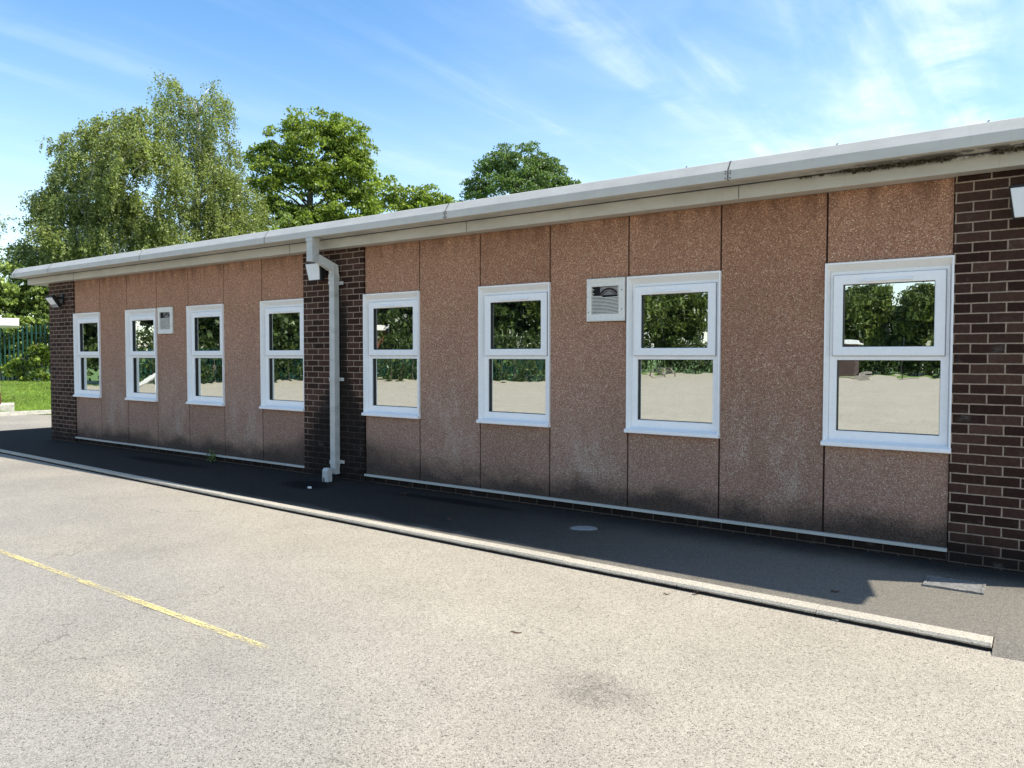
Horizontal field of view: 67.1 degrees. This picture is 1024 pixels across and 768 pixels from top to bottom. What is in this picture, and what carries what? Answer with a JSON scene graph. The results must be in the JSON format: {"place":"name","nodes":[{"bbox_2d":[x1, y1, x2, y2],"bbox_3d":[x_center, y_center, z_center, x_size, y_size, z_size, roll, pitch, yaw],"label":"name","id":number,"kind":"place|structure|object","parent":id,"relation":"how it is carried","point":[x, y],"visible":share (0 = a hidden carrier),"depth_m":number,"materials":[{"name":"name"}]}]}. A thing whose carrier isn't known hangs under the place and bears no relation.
{"place":"outdoors","nodes":[
{"label":"outdoors","id":0,"kind":"place"},
{"bbox_2d":[0,364,50,411],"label":"grass bank","id":1,"kind":"structure","parent":0,"point":[21,392],"depth_m":24.78,"materials":[{"name":"green plant"}]},
{"bbox_2d":[0,214,13,280],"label":"birch tree","id":2,"kind":"object","parent":1,"relation":"on","point":[3,250],"visible":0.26,"depth_m":48.60,"materials":[{"name":"green plant"}]},
{"bbox_2d":[0,318,18,410],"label":"shelter","id":3,"kind":"object","parent":1,"relation":"on","point":[9,322],"visible":0.77,"depth_m":21.35,"materials":[{"name":"white paint"}]},
{"bbox_2d":[0,261,48,379],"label":"leafy bush","id":4,"kind":"object","parent":1,"relation":"on","point":[16,301],"visible":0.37,"depth_m":29.63,"materials":[{"name":"green plant"}]},
{"bbox_2d":[0,318,49,381],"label":"climbing shrub","id":5,"kind":"object","parent":1,"relation":"on","point":[41,356],"visible":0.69,"depth_m":27.66,"materials":[{"name":"green plant"}]},
{"bbox_2d":[0,381,49,400],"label":"daisies","id":6,"kind":"object","parent":1,"relation":"on","point":[20,390],"visible":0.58,"depth_m":24.87,"materials":[{"name":"white plant"}]},
{"bbox_2d":[0,324,50,380],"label":"palisade fence","id":7,"kind":"object","parent":1,"relation":"on","point":[22,333],"visible":0.22,"depth_m":27.90,"materials":[{"name":"green metal"}]},
{"bbox_2d":[0,106,200,294],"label":"birch tree","id":8,"kind":"object","parent":1,"relation":"on","point":[100,181],"visible":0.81,"depth_m":31.04,"materials":[{"name":"green plant"}]},
{"bbox_2d":[145,69,279,246],"bbox_3d":[-13.427,-6.911,34.081,6.341,13.850,4.093,0,2,-7],"label":"birch tree","id":9,"kind":"object","parent":1,"relation":"on","point":[233,220],"visible":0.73,"depth_m":33.59,"materials":[{"name":"green plant"}]},
{"bbox_2d":[268,211,302,230],"bbox_3d":[-8.658,-3.398,31.138,3.017,7.040,1.915,0,2,-1],"label":"maple tree","id":10,"kind":"object","parent":1,"relation":"on","point":[287,217],"visible":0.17,"depth_m":30.63,"materials":[{"name":"green plant"}]},
{"bbox_2d":[238,105,386,229],"bbox_3d":[-9.757,-6.815,38.005,7.050,13.397,4.853,-1,2,-21],"label":"lime tree","id":11,"kind":"object","parent":1,"relation":"on","point":[353,164],"visible":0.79,"depth_m":37.22,"materials":[{"name":"green plant"}]},
{"bbox_2d":[361,174,458,215],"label":"maple tree","id":12,"kind":"object","parent":1,"relation":"on","point":[393,200],"visible":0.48,"depth_m":40.47,"materials":[{"name":"green plant"}]},
{"bbox_2d":[0,415,1023,767],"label":"playground","id":13,"kind":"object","parent":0,"point":[378,649],"visible":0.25,"depth_m":3.99,"materials":[{"name":"asphalt"}]},
{"bbox_2d":[3,552,264,646],"bbox_3d":[-6.051,1.296,7.703,14.653,0.001,0.095,2,3,37],"label":"yellow line","id":14,"kind":"object","parent":13,"relation":"on","point":[172,612],"visible":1,"depth_m":4.80,"materials":[{"name":"paint"}]},
{"bbox_2d":[11,117,1023,573],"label":"school building","id":15,"kind":"structure","parent":13,"relation":"on","point":[823,345],"depth_m":7.12,"materials":[{"name":"brown concrete"}]},
{"bbox_2d":[45,294,63,307],"bbox_3d":[-8.070,-1.470,13.658,0.266,0.234,0.242,2,2,36],"label":"wall lamp","id":16,"kind":"object","parent":15,"relation":"attached to","point":[53,301],"visible":1,"depth_m":13.60,"materials":[{"name":"black metal"}]},
{"bbox_2d":[73,312,101,397],"bbox_3d":[-7.307,-0.497,13.340,0.915,1.454,0.144,2,2,36],"label":"window","id":17,"kind":"structure","parent":15,"relation":"in","point":[86,326],"depth_m":13.43,"materials":[{"name":"white plastic"}]},
{"bbox_2d":[125,308,157,401],"bbox_3d":[-5.878,-0.459,12.306,0.915,1.454,0.144,2,2,36],"label":"window","id":18,"kind":"structure","parent":15,"relation":"in","point":[140,324],"depth_m":12.39,"materials":[{"name":"white plastic"}]},
{"bbox_2d":[157,306,173,334],"bbox_3d":[-5.314,-0.972,11.833,0.418,0.421,0.034,2,2,36],"label":"wall vent","id":19,"kind":"object","parent":15,"relation":"attached to","point":[165,317],"depth_m":11.82,"materials":[{"name":"beige plastic"}]},
{"bbox_2d":[186,304,224,405],"bbox_3d":[-4.448,-0.421,11.272,0.915,1.454,0.144,2,2,36],"label":"window","id":20,"kind":"structure","parent":15,"relation":"in","point":[204,323],"depth_m":11.34,"materials":[{"name":"white plastic"}]},
{"bbox_2d":[259,298,304,411],"bbox_3d":[-3.019,-0.383,10.237,0.915,1.454,0.144,2,2,36],"label":"window","id":21,"kind":"structure","parent":15,"relation":"in","point":[281,321],"depth_m":10.31,"materials":[{"name":"white plastic"}]},
{"bbox_2d":[306,262,327,280],"bbox_3d":[-2.397,-1.399,9.573,0.266,0.248,0.206,2,2,36],"label":"wall lamp","id":22,"kind":"object","parent":15,"relation":"attached to","point":[316,272],"visible":0.78,"depth_m":9.49,"materials":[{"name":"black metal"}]},
{"bbox_2d":[306,237,344,481],"bbox_3d":[-2.269,-0.284,9.402,0.437,2.946,0.186,-1,3,-37],"label":"drainpipe","id":23,"kind":"object","parent":15,"relation":"attached to","point":[315,256],"visible":1,"depth_m":9.46,"materials":[{"name":"grey plastic"}]},
{"bbox_2d":[361,291,420,418],"bbox_3d":[-1.400,-0.340,9.066,0.915,1.454,0.144,2,2,36],"label":"window","id":24,"kind":"structure","parent":15,"relation":"in","point":[391,321],"depth_m":9.11,"materials":[{"name":"white plastic"}]},
{"bbox_2d":[476,282,550,427],"bbox_3d":[0.029,-0.302,8.032,0.915,1.454,0.144,2,2,36],"label":"window","id":25,"kind":"structure","parent":15,"relation":"in","point":[514,320],"depth_m":8.07,"materials":[{"name":"white plastic"}]},
{"bbox_2d":[587,276,625,322],"bbox_3d":[0.891,-0.801,7.344,0.418,0.421,0.034,2,2,36],"label":"wall vent","id":26,"kind":"object","parent":15,"relation":"attached to","point":[606,299],"depth_m":7.34,"materials":[{"name":"beige plastic"}]},
{"bbox_2d":[624,271,721,438],"bbox_3d":[1.459,-0.264,6.998,0.915,1.454,0.144,2,2,36],"label":"window","id":27,"kind":"structure","parent":15,"relation":"in","point":[673,321],"depth_m":7.02,"materials":[{"name":"white plastic"}]},
{"bbox_2d":[820,255,954,453],"bbox_3d":[2.888,-0.226,5.963,0.915,1.454,0.144,2,2,36],"label":"window","id":28,"kind":"structure","parent":15,"relation":"in","point":[887,374],"depth_m":5.97,"materials":[{"name":"white plastic"}]},
{"bbox_2d":[1009,184,1023,218],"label":"wall lamp","id":29,"kind":"object","parent":15,"relation":"attached to","point":[1017,199],"visible":1,"depth_m":5.25,"materials":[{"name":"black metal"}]},
{"bbox_2d":[0,427,1023,661],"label":"path","id":30,"kind":"structure","parent":0,"point":[885,585],"depth_m":6.29,"materials":[{"name":"grey asphalt"}]},
{"bbox_2d":[206,448,215,461],"bbox_3d":[-4.319,1.022,11.072,0.185,0.225,0.119,1,2,21],"label":"weed","id":31,"kind":"object","parent":30,"relation":"on","point":[211,457],"visible":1,"depth_m":11.06,"materials":[{"name":"green plant"}]},
{"bbox_2d":[570,526,596,529],"bbox_3d":[0.639,1.282,6.877,0.246,0.010,0.154,0,2,-2],"label":"cement patch","id":32,"kind":"object","parent":30,"relation":"on","point":[583,528],"visible":1,"depth_m":6.85,"materials":[{"name":"grey concrete"}]},
{"bbox_2d":[922,575,985,594],"bbox_3d":[2.963,1.351,5.173,0.350,0.028,0.264,1,2,35],"label":"inspection cover","id":33,"kind":"object","parent":30,"relation":"on","point":[972,587],"visible":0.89,"depth_m":5.16,"materials":[{"name":"metal"}]},
{"bbox_2d":[0,0,1023,345],"label":"sky","id":34,"kind":"structure","parent":0,"point":[608,89],"materials":[{"name":"blue"}]},
{"label":"ground","id":35,"kind":"structure","parent":0,"visible":0},
{"bbox_2d":[0,410,50,415],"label":"grass edging","id":36,"kind":"object","parent":35,"relation":"on","point":[34,412],"depth_m":20.79,"materials":[{"name":"concrete"}]},
{"bbox_2d":[0,449,992,651],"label":"kerb","id":37,"kind":"structure","parent":35,"relation":"on","point":[947,635],"depth_m":5.52,"materials":[{"name":"concrete"}]},
{"bbox_2d":[458,140,581,201],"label":"oak tree","id":38,"kind":"object","parent":35,"relation":"on","point":[510,175],"visible":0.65,"depth_m":58.99,"materials":[{"name":"green plant"}]}
]}

